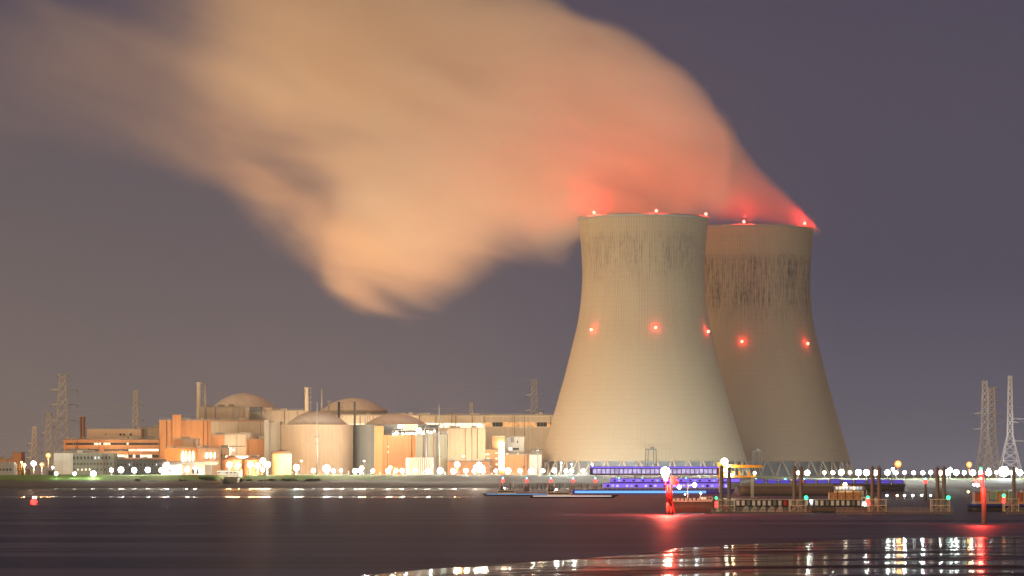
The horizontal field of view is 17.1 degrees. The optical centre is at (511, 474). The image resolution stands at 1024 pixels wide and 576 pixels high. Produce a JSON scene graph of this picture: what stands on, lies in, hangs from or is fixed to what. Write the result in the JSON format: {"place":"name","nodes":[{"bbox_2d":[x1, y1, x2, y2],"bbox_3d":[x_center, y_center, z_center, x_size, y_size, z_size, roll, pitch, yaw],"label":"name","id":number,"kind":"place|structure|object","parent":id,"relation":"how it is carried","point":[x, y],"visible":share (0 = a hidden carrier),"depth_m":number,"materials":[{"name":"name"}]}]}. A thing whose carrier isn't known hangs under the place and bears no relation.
{"place":"outdoors","nodes":[
{"label":"outdoors","id":0,"kind":"place"},
{"bbox_2d":[225,455,258,458],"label":"floodlit canopy","id":1,"kind":"object","parent":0,"point":[241,455],"visible":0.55,"depth_m":2329.75,"materials":[{"name":"metal"}]},
{"bbox_2d":[304,387,311,410],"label":"chimney","id":2,"kind":"object","parent":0,"point":[307,397],"visible":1,"depth_m":2458.78,"materials":[{"name":"concrete"}]},
{"bbox_2d":[337,402,343,419],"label":"vent pipe","id":3,"kind":"object","parent":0,"point":[339,416],"visible":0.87,"depth_m":2409.23,"materials":[{"name":"metal"}]},
{"bbox_2d":[353,401,355,424],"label":"vent pipe","id":4,"kind":"object","parent":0,"point":[354,402],"visible":0.88,"depth_m":2404.34,"materials":[{"name":"grey metal"}]},
{"bbox_2d":[0,493,1023,575],"bbox_3d":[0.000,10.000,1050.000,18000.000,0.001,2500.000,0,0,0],"label":"river","id":5,"kind":"structure","parent":0,"point":[206,534],"depth_m":624.93,"materials":[{"name":"liquid"}]},
{"bbox_2d":[29,496,38,504],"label":"red buoy","id":6,"kind":"object","parent":5,"relation":"on","point":[33,501],"visible":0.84,"depth_m":1148.60,"materials":[{"name":"paint"}]},
{"bbox_2d":[483,488,546,495],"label":"workboat","id":7,"kind":"object","parent":5,"relation":"on","point":[504,492],"visible":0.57,"depth_m":1618.39,"materials":[{"name":"white paint"}]},
{"bbox_2d":[523,477,528,490],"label":"mooring dolphin","id":8,"kind":"object","parent":5,"relation":"in","point":[526,487],"visible":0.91,"depth_m":1934.73,"materials":[{"name":"metal"}]},
{"bbox_2d":[547,477,552,490],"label":"mooring dolphin","id":9,"kind":"object","parent":5,"relation":"in","point":[548,486],"visible":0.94,"depth_m":1934.72,"materials":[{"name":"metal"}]},
{"bbox_2d":[529,489,620,497],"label":"workboat","id":10,"kind":"object","parent":5,"relation":"on","point":[558,494],"visible":0.67,"depth_m":1478.43,"materials":[{"name":"white paint"}]},
{"bbox_2d":[571,466,739,493],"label":"river ship","id":11,"kind":"object","parent":5,"relation":"on","point":[652,485],"visible":0.84,"depth_m":1785.72,"materials":[{"name":"blue paint"}]},
{"bbox_2d":[661,467,677,514],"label":"tall beacon","id":12,"kind":"object","parent":5,"relation":"in","point":[665,471],"visible":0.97,"depth_m":857.70,"materials":[{"name":"red paint"}]},
{"bbox_2d":[669,483,715,512],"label":"river barge","id":13,"kind":"object","parent":5,"relation":"on","point":[700,504],"visible":0.79,"depth_m":902.07,"materials":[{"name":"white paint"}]},
{"bbox_2d":[720,464,730,511],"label":"pile pair","id":14,"kind":"object","parent":5,"relation":"in","point":[722,497],"visible":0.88,"depth_m":884.62,"materials":[{"name":"wood"}]},
{"bbox_2d":[717,458,761,497],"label":"loading gantry","id":15,"kind":"object","parent":5,"relation":"in","point":[724,462],"visible":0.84,"depth_m":1499.00,"materials":[{"name":"yellow metal"}]},
{"bbox_2d":[711,500,810,513],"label":"pontoon","id":16,"kind":"object","parent":5,"relation":"on","point":[759,512],"visible":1,"depth_m":882.51,"materials":[{"name":"metal"}]},
{"bbox_2d":[737,484,833,495],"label":"cargo barge","id":17,"kind":"object","parent":5,"relation":"on","point":[786,489],"visible":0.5,"depth_m":1634.53},
{"bbox_2d":[792,465,802,511],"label":"pile pair","id":18,"kind":"object","parent":5,"relation":"in","point":[794,497],"visible":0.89,"depth_m":884.58,"materials":[{"name":"wood"}]},
{"bbox_2d":[731,483,888,511],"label":"container barge","id":19,"kind":"object","parent":5,"relation":"on","point":[823,505],"visible":0.72,"depth_m":909.00,"materials":[{"name":"paint"}]},
{"bbox_2d":[828,492,836,498],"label":"container","id":20,"kind":"object","parent":19,"relation":"on","point":[832,495],"visible":1,"depth_m":909.60,"materials":[{"name":"metal"}]},
{"bbox_2d":[837,491,844,498],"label":"container","id":21,"kind":"object","parent":19,"relation":"on","point":[840,495],"visible":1,"depth_m":909.60,"materials":[{"name":"metal"}]},
{"bbox_2d":[845,491,852,498],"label":"container","id":22,"kind":"object","parent":19,"relation":"on","point":[848,495],"visible":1,"depth_m":909.60,"materials":[{"name":"metal"}]},
{"bbox_2d":[853,491,860,498],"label":"container","id":23,"kind":"object","parent":19,"relation":"on","point":[856,495],"visible":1,"depth_m":909.60,"materials":[{"name":"metal"}]},
{"bbox_2d":[754,478,905,491],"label":"tank barge","id":24,"kind":"object","parent":5,"relation":"on","point":[889,485],"visible":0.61,"depth_m":1895.10,"materials":[{"name":"paint"}]},
{"bbox_2d":[836,499,887,513],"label":"pontoon","id":25,"kind":"object","parent":5,"relation":"on","point":[872,512],"visible":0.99,"depth_m":882.51,"materials":[{"name":"metal"}]},
{"bbox_2d":[870,466,880,511],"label":"pile pair","id":26,"kind":"object","parent":5,"relation":"in","point":[878,484],"visible":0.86,"depth_m":884.58,"materials":[{"name":"wood"}]},
{"bbox_2d":[888,499,952,513],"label":"pontoon","id":27,"kind":"object","parent":5,"relation":"on","point":[923,512],"visible":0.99,"depth_m":882.56,"materials":[{"name":"metal"}]},
{"bbox_2d":[924,478,927,500],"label":"beacon pole","id":28,"kind":"object","parent":5,"relation":"in","point":[925,490],"visible":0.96,"depth_m":1299.66,"materials":[{"name":"red"}]},
{"bbox_2d":[935,466,945,511],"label":"pile pair","id":29,"kind":"object","parent":5,"relation":"in","point":[943,485],"visible":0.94,"depth_m":884.55,"materials":[{"name":"wood"}]},
{"bbox_2d":[973,467,985,523],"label":"pile beacon","id":30,"kind":"object","parent":5,"relation":"in","point":[983,503],"visible":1,"depth_m":689.60,"materials":[{"name":"red paint"}]},
{"bbox_2d":[966,501,1023,511],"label":"blue barge","id":31,"kind":"object","parent":5,"relation":"on","point":[991,506],"visible":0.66,"depth_m":926.24,"materials":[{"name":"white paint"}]},
{"bbox_2d":[972,492,980,500],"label":"container","id":32,"kind":"object","parent":31,"relation":"on","point":[976,496],"visible":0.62,"depth_m":927.00,"materials":[{"name":"metal"}]},
{"bbox_2d":[987,491,996,498],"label":"container","id":33,"kind":"object","parent":31,"relation":"on","point":[993,494],"visible":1,"depth_m":927.00,"materials":[{"name":"green metal"}]},
{"bbox_2d":[994,493,1006,500],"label":"container","id":34,"kind":"object","parent":31,"relation":"on","point":[999,496],"visible":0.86,"depth_m":927.00,"materials":[{"name":"metal"}]},
{"bbox_2d":[1007,491,1011,500],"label":"container","id":35,"kind":"object","parent":31,"relation":"on","point":[1009,494],"visible":0.45,"depth_m":927.00,"materials":[{"name":"metal"}]},
{"bbox_2d":[1016,492,1021,500],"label":"container","id":36,"kind":"object","parent":31,"relation":"on","point":[1019,495],"visible":0.84,"depth_m":927.00,"materials":[{"name":"metal"}]},
{"bbox_2d":[1012,466,1015,511],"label":"pile pair","id":37,"kind":"object","parent":5,"relation":"in","point":[1013,485],"visible":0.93,"depth_m":884.71,"materials":[{"name":"wood"}]},
{"bbox_2d":[1004,498,1023,513],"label":"pontoon","id":38,"kind":"object","parent":5,"relation":"on","point":[1013,507],"visible":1,"depth_m":882.51,"materials":[{"name":"metal"}]},
{"bbox_2d":[0,475,1023,492],"bbox_3d":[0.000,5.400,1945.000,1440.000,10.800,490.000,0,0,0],"label":"dike","id":39,"kind":"structure","parent":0,"point":[195,484],"depth_m":2107.27,"materials":[{"name":"concrete"}]},
{"bbox_2d":[198,476,214,479],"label":"bush","id":40,"kind":"object","parent":39,"relation":"on","point":[206,478],"visible":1,"depth_m":2131.23,"materials":[{"name":"green plant"}]},
{"bbox_2d":[217,472,239,483],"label":"sluice","id":41,"kind":"object","parent":39,"relation":"on","point":[229,480],"visible":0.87,"depth_m":2130.00,"materials":[{"name":"grey concrete"}]},
{"bbox_2d":[999,467,1008,478],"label":"floodlight","id":42,"kind":"object","parent":39,"relation":"on","point":[1003,471],"visible":1,"depth_m":2157.94,"materials":[{"name":"metal"}]},
{"bbox_2d":[0,0,1023,474],"label":"sky","id":43,"kind":"structure","parent":0,"point":[381,202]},
{"bbox_2d":[363,536,1023,575],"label":"mud bank","id":44,"kind":"structure","parent":0,"point":[974,556],"depth_m":365.47,"materials":[{"name":"soil"}]},
{"bbox_2d":[842,475,1023,478],"bbox_3d":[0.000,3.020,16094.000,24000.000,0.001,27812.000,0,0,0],"label":"ground","id":45,"kind":"structure","parent":0,"point":[925,476],"depth_m":3935.42,"materials":[{"name":"concrete"}]},
{"bbox_2d":[0,457,12,461],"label":"shed","id":46,"kind":"structure","parent":45,"relation":"on","point":[6,460],"depth_m":2480.00,"materials":[{"name":"metal"}]},
{"bbox_2d":[0,462,17,474],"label":"hut","id":47,"kind":"object","parent":45,"relation":"on","point":[8,468],"visible":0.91,"depth_m":2240.00,"materials":[{"name":"grey concrete"}]},
{"bbox_2d":[12,452,24,474],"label":"tall shed","id":48,"kind":"structure","parent":45,"relation":"on","point":[18,458],"depth_m":2470.00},
{"bbox_2d":[26,426,41,474],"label":"pylon","id":49,"kind":"object","parent":45,"relation":"on","point":[35,445],"visible":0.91,"depth_m":2448.81,"materials":[{"name":"metal"}]},
{"bbox_2d":[41,411,54,474],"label":"pylon","id":50,"kind":"object","parent":45,"relation":"on","point":[46,433],"visible":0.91,"depth_m":2698.74,"materials":[{"name":"metal"}]},
{"bbox_2d":[50,374,77,468],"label":"pylon","id":51,"kind":"object","parent":45,"relation":"on","point":[57,418],"visible":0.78,"depth_m":2897.89,"materials":[{"name":"metal"}]},
{"bbox_2d":[54,450,117,474],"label":"laboratory","id":52,"kind":"structure","parent":45,"relation":"on","point":[79,462],"depth_m":2260.00,"materials":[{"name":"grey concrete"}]},
{"bbox_2d":[66,449,89,452],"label":"roof hut","id":53,"kind":"object","parent":52,"relation":"on","point":[75,450],"visible":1,"depth_m":2266.00,"materials":[{"name":"grey concrete"}]},
{"bbox_2d":[63,436,159,458],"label":"office block","id":54,"kind":"structure","parent":45,"relation":"on","point":[135,447],"depth_m":2420.00,"materials":[{"name":"concrete"}]},
{"bbox_2d":[79,416,81,438],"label":"chimney","id":55,"kind":"object","parent":54,"relation":"on","point":[80,426],"visible":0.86,"depth_m":2499.23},
{"bbox_2d":[83,416,84,438],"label":"chimney","id":56,"kind":"object","parent":54,"relation":"on","point":[83,427],"visible":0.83,"depth_m":2499.13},
{"bbox_2d":[87,429,143,438],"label":"penthouse","id":57,"kind":"object","parent":54,"relation":"on","point":[110,433],"visible":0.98,"depth_m":2432.00,"materials":[{"name":"brown concrete"}]},
{"bbox_2d":[132,390,143,428],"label":"pylon","id":58,"kind":"object","parent":45,"relation":"on","point":[137,406],"visible":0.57,"depth_m":2698.31,"materials":[{"name":"metal"}]},
{"bbox_2d":[117,457,167,474],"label":"workshop","id":59,"kind":"structure","parent":45,"relation":"on","point":[141,464],"depth_m":2300.00,"materials":[{"name":"concrete"}]},
{"bbox_2d":[140,425,158,438],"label":"hall","id":60,"kind":"structure","parent":45,"relation":"on","point":[152,431],"depth_m":2500.00,"materials":[{"name":"grey concrete"}]},
{"bbox_2d":[162,464,182,474],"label":"gatehouse","id":61,"kind":"object","parent":45,"relation":"on","point":[174,469],"visible":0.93,"depth_m":2215.00,"materials":[{"name":"beige concrete"}]},
{"bbox_2d":[173,437,199,447],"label":"stepped annexe","id":62,"kind":"structure","parent":45,"relation":"on","point":[185,442],"depth_m":2370.00,"materials":[{"name":"concrete"}]},
{"bbox_2d":[182,465,204,474],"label":"cream store","id":63,"kind":"structure","parent":45,"relation":"on","point":[192,471],"depth_m":2228.00,"materials":[{"name":"beige concrete"}]},
{"bbox_2d":[162,461,218,464],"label":"concrete canopy","id":64,"kind":"object","parent":63,"relation":"on","point":[195,462],"visible":0.96,"depth_m":2225.00,"materials":[{"name":"concrete"}]},
{"bbox_2d":[165,445,230,474],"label":"pump house","id":65,"kind":"structure","parent":45,"relation":"on","point":[172,453],"depth_m":2350.00,"materials":[{"name":"orange concrete"}]},
{"bbox_2d":[205,465,212,474],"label":"shed","id":66,"kind":"structure","parent":45,"relation":"on","point":[208,469],"depth_m":2232.00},
{"bbox_2d":[159,415,264,458],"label":"hall","id":67,"kind":"structure","parent":45,"relation":"on","point":[180,426],"depth_m":2419.75,"materials":[{"name":"metal"}]},
{"bbox_2d":[196,382,203,419],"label":"chimney","id":68,"kind":"object","parent":67,"relation":"on","point":[199,398],"visible":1,"depth_m":2438.77,"materials":[{"name":"concrete"}]},
{"bbox_2d":[204,384,206,419],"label":"mast","id":69,"kind":"object","parent":67,"relation":"on","point":[205,410],"visible":1,"depth_m":2435.46,"materials":[{"name":"metal"}]},
{"bbox_2d":[201,404,249,419],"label":"dome annexe","id":70,"kind":"structure","parent":67,"relation":"on","point":[227,412],"depth_m":2450.00,"materials":[{"name":"grey concrete"}]},
{"bbox_2d":[216,470,241,476],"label":"site cabin","id":71,"kind":"object","parent":45,"relation":"on","point":[239,473],"visible":0.44,"depth_m":2206.00,"materials":[{"name":"metal"}]},
{"bbox_2d":[221,456,241,469],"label":"storage tank","id":72,"kind":"object","parent":45,"relation":"on","point":[234,460],"visible":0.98,"depth_m":2241.12,"materials":[{"name":"metal"}]},
{"bbox_2d":[211,432,263,454],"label":"tan hall","id":73,"kind":"structure","parent":45,"relation":"on","point":[235,443],"depth_m":2385.00,"materials":[{"name":"concrete"}]},
{"bbox_2d":[215,393,274,408],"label":"reactor building","id":74,"kind":"structure","parent":45,"relation":"on","point":[251,400],"depth_m":2491.67,"materials":[{"name":"concrete"}]},
{"bbox_2d":[242,456,263,476],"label":"storage tank","id":75,"kind":"object","parent":45,"relation":"on","point":[245,467],"visible":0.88,"depth_m":2245.24,"materials":[{"name":"metal"}]},
{"bbox_2d":[246,439,263,456],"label":"duct house","id":76,"kind":"structure","parent":45,"relation":"on","point":[254,446],"depth_m":2368.00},
{"bbox_2d":[250,436,263,438],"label":"roof units","id":77,"kind":"object","parent":76,"relation":"on","point":[256,437],"visible":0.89,"depth_m":2372.00,"materials":[{"name":"grey metal"}]},
{"bbox_2d":[249,407,262,419],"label":"dark annexe","id":78,"kind":"structure","parent":45,"relation":"on","point":[255,413],"depth_m":2461.70,"materials":[{"name":"concrete"}]},
{"bbox_2d":[264,420,282,474],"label":"white tower block","id":79,"kind":"structure","parent":45,"relation":"on","point":[272,436],"depth_m":2328.80,"materials":[{"name":"concrete"}]},
{"bbox_2d":[271,450,291,474],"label":"storage tank","id":80,"kind":"object","parent":45,"relation":"on","point":[281,462],"visible":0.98,"depth_m":2237.12,"materials":[{"name":"metal"}]},
{"bbox_2d":[262,408,308,424],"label":"bridge block","id":81,"kind":"structure","parent":45,"relation":"on","point":[285,416],"depth_m":2474.00,"materials":[{"name":"white paint"}]},
{"bbox_2d":[315,402,318,474],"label":"mast","id":82,"kind":"object","parent":45,"relation":"on","point":[316,437],"visible":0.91,"depth_m":2261.68,"materials":[{"name":"metal"}]},
{"bbox_2d":[281,411,352,474],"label":"reactor building","id":83,"kind":"structure","parent":45,"relation":"on","point":[335,441],"depth_m":2294.19,"materials":[{"name":"concrete"}]},
{"bbox_2d":[319,397,387,414],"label":"reactor building","id":84,"kind":"structure","parent":45,"relation":"on","point":[363,406],"depth_m":2507.69,"materials":[{"name":"concrete"}]},
{"bbox_2d":[374,425,383,474],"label":"round wing","id":85,"kind":"structure","parent":45,"relation":"on","point":[378,447],"depth_m":2290.00,"materials":[{"name":"concrete"}]},
{"bbox_2d":[353,413,438,474],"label":"reactor building","id":86,"kind":"structure","parent":45,"relation":"on","point":[363,445],"depth_m":2310.25,"materials":[{"name":"concrete"}]},
{"bbox_2d":[383,432,415,474],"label":"orange bay","id":87,"kind":"object","parent":45,"relation":"on","point":[398,450],"visible":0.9,"depth_m":2291.00,"materials":[{"name":"metal"}]},
{"bbox_2d":[406,458,432,474],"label":"building","id":88,"kind":"structure","parent":45,"relation":"on","point":[421,465],"depth_m":2241.19,"materials":[{"name":"white paint"}]},
{"bbox_2d":[416,431,447,474],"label":"concrete bay","id":89,"kind":"object","parent":45,"relation":"on","point":[432,446],"visible":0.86,"depth_m":2284.00,"materials":[{"name":"concrete"}]},
{"bbox_2d":[392,424,436,434],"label":"scaffold","id":90,"kind":"object","parent":89,"relation":"on","point":[410,427],"visible":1,"depth_m":2282.88,"materials":[{"name":"metal"}]},
{"bbox_2d":[437,404,440,474],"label":"mast","id":91,"kind":"object","parent":45,"relation":"on","point":[438,456],"visible":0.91,"depth_m":2261.66,"materials":[{"name":"metal"}]},
{"bbox_2d":[335,412,553,453],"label":"turbine hall","id":92,"kind":"structure","parent":45,"relation":"on","point":[533,428],"depth_m":2469.90,"materials":[{"name":"grey"}]},
{"bbox_2d":[447,426,485,460],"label":"tan front hall","id":93,"kind":"structure","parent":45,"relation":"on","point":[468,444],"depth_m":2420.00,"materials":[{"name":"metal"}]},
{"bbox_2d":[447,459,490,474],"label":"brown plinth","id":94,"kind":"structure","parent":45,"relation":"on","point":[470,465],"depth_m":2280.00,"materials":[{"name":"concrete"}]},
{"bbox_2d":[485,449,498,474],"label":"orange annexe","id":95,"kind":"structure","parent":45,"relation":"on","point":[492,455],"depth_m":2290.00,"materials":[{"name":"concrete"}]},
{"bbox_2d":[492,436,504,474],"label":"stair tower","id":96,"kind":"structure","parent":45,"relation":"on","point":[496,440],"depth_m":2300.00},
{"bbox_2d":[499,442,503,469],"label":"lit stairwell","id":97,"kind":"object","parent":96,"relation":"attached to","point":[501,456],"visible":1,"depth_m":2297.85,"materials":[{"name":"white"}]},
{"bbox_2d":[505,436,524,453],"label":"white office","id":98,"kind":"structure","parent":45,"relation":"on","point":[514,443],"depth_m":2310.00,"materials":[{"name":"grey concrete"}]},
{"bbox_2d":[504,452,528,474],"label":"peach store","id":99,"kind":"structure","parent":45,"relation":"on","point":[514,462],"depth_m":2285.00,"materials":[{"name":"metal"}]},
{"bbox_2d":[525,379,543,413],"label":"pylon","id":100,"kind":"object","parent":45,"relation":"on","point":[532,388],"visible":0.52,"depth_m":2797.85,"materials":[{"name":"metal"}]},
{"bbox_2d":[529,454,541,474],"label":"building","id":101,"kind":"structure","parent":45,"relation":"on","point":[533,461],"depth_m":2283.00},
{"bbox_2d":[531,449,549,474],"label":"grey rear block","id":102,"kind":"structure","parent":45,"relation":"on","point":[534,451],"depth_m":2440.00,"materials":[{"name":"concrete"}]},
{"bbox_2d":[542,210,750,474],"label":"cooling tower","id":103,"kind":"structure","parent":45,"relation":"on","point":[643,372],"depth_m":2276.37,"materials":[{"name":"grey concrete"}]},
{"bbox_2d":[645,447,656,465],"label":"foot gantry","id":104,"kind":"object","parent":45,"relation":"on","point":[652,448],"visible":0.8,"depth_m":2236.73,"materials":[{"name":"metal"}]},
{"bbox_2d":[751,449,762,475],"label":"foot gantry","id":105,"kind":"object","parent":45,"relation":"on","point":[759,460],"visible":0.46,"depth_m":2368.72,"materials":[{"name":"metal"}]},
{"bbox_2d":[704,221,857,478],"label":"cooling tower","id":106,"kind":"structure","parent":45,"relation":"on","point":[758,295],"depth_m":2410.43,"materials":[{"name":"grey concrete"}]},
{"bbox_2d":[972,381,995,478],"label":"pylon","id":107,"kind":"object","parent":45,"relation":"on","point":[987,432],"visible":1,"depth_m":2748.04,"materials":[{"name":"metal"}]},
{"bbox_2d":[855,405,1006,423],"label":"power line","id":108,"kind":"object","parent":107,"relation":"hanging from","point":[932,416],"visible":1,"depth_m":2926.63,"materials":[{"name":"metal"}]},
{"bbox_2d":[982,387,1004,477],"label":"pylon","id":109,"kind":"object","parent":45,"relation":"on","point":[994,414],"visible":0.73,"depth_m":2949.04,"materials":[{"name":"metal"}]},
{"bbox_2d":[997,376,1023,478],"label":"pylon","id":110,"kind":"object","parent":45,"relation":"on","point":[1011,411],"visible":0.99,"depth_m":2698.39,"materials":[{"name":"metal"}]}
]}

